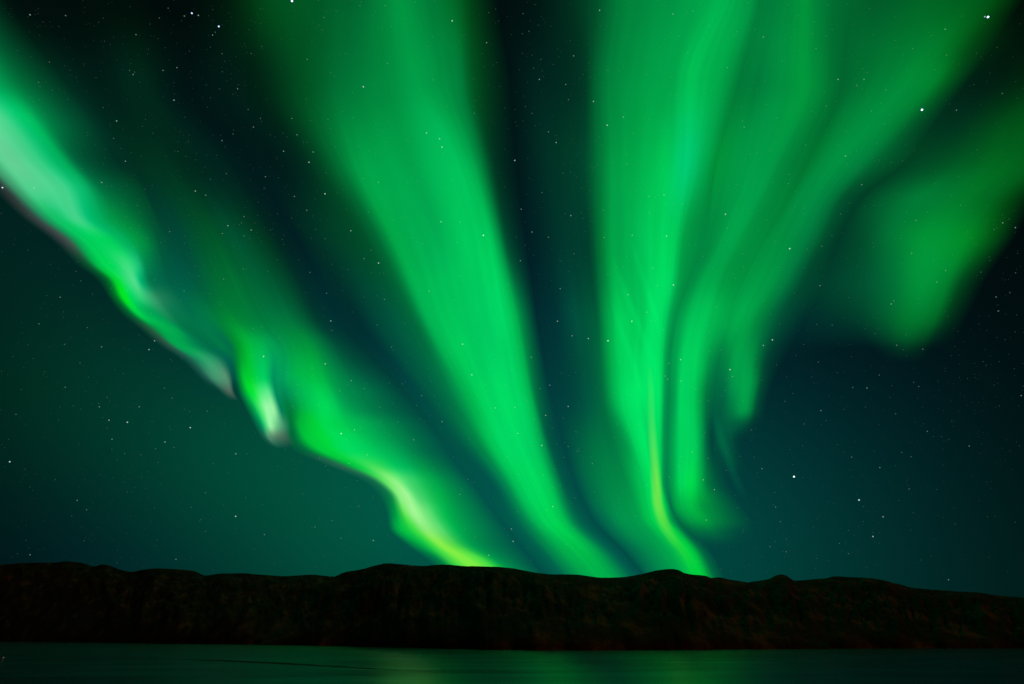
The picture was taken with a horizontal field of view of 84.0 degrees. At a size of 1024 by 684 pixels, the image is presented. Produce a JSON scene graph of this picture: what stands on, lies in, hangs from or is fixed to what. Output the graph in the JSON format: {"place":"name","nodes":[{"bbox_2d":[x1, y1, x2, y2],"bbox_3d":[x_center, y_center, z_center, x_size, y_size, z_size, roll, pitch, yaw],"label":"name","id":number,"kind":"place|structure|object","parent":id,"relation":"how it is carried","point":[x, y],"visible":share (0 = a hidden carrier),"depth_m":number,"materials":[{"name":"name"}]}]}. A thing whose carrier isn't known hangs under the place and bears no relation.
{"place":"outdoors","nodes":[
{"label":"outdoors","id":0,"kind":"place"},
{"bbox_2d":[0,561,333,644],"bbox_3d":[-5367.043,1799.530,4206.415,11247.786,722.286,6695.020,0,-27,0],"label":"hills","id":1,"kind":"structure","parent":0,"point":[64,601],"depth_m":2433.59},
{"bbox_2d":[0,641,1023,683],"bbox_3d":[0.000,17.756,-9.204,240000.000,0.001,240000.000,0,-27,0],"label":"water","id":2,"kind":"structure","parent":0,"point":[26,662],"depth_m":447.06,"materials":[{"name":"green liquid"}]},
{"bbox_2d":[175,659,403,669],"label":"water slick","id":3,"kind":"object","parent":2,"relation":"on","point":[286,664],"visible":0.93,"depth_m":480.50,"materials":[{"name":"green liquid"}]},
{"bbox_2d":[0,0,1023,597],"label":"sky","id":4,"kind":"structure","parent":0,"point":[727,289],"materials":[{"name":"green"}]},
{"bbox_2d":[260,563,829,649],"bbox_3d":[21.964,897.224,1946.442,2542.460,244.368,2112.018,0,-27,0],"label":"headland","id":5,"kind":"structure","parent":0,"point":[441,606],"depth_m":1262.47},
{"bbox_2d":[737,574,1023,647],"bbox_3d":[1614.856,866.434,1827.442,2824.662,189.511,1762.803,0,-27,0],"label":"ridge","id":6,"kind":"structure","parent":0,"point":[846,612],"depth_m":1323.32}
]}

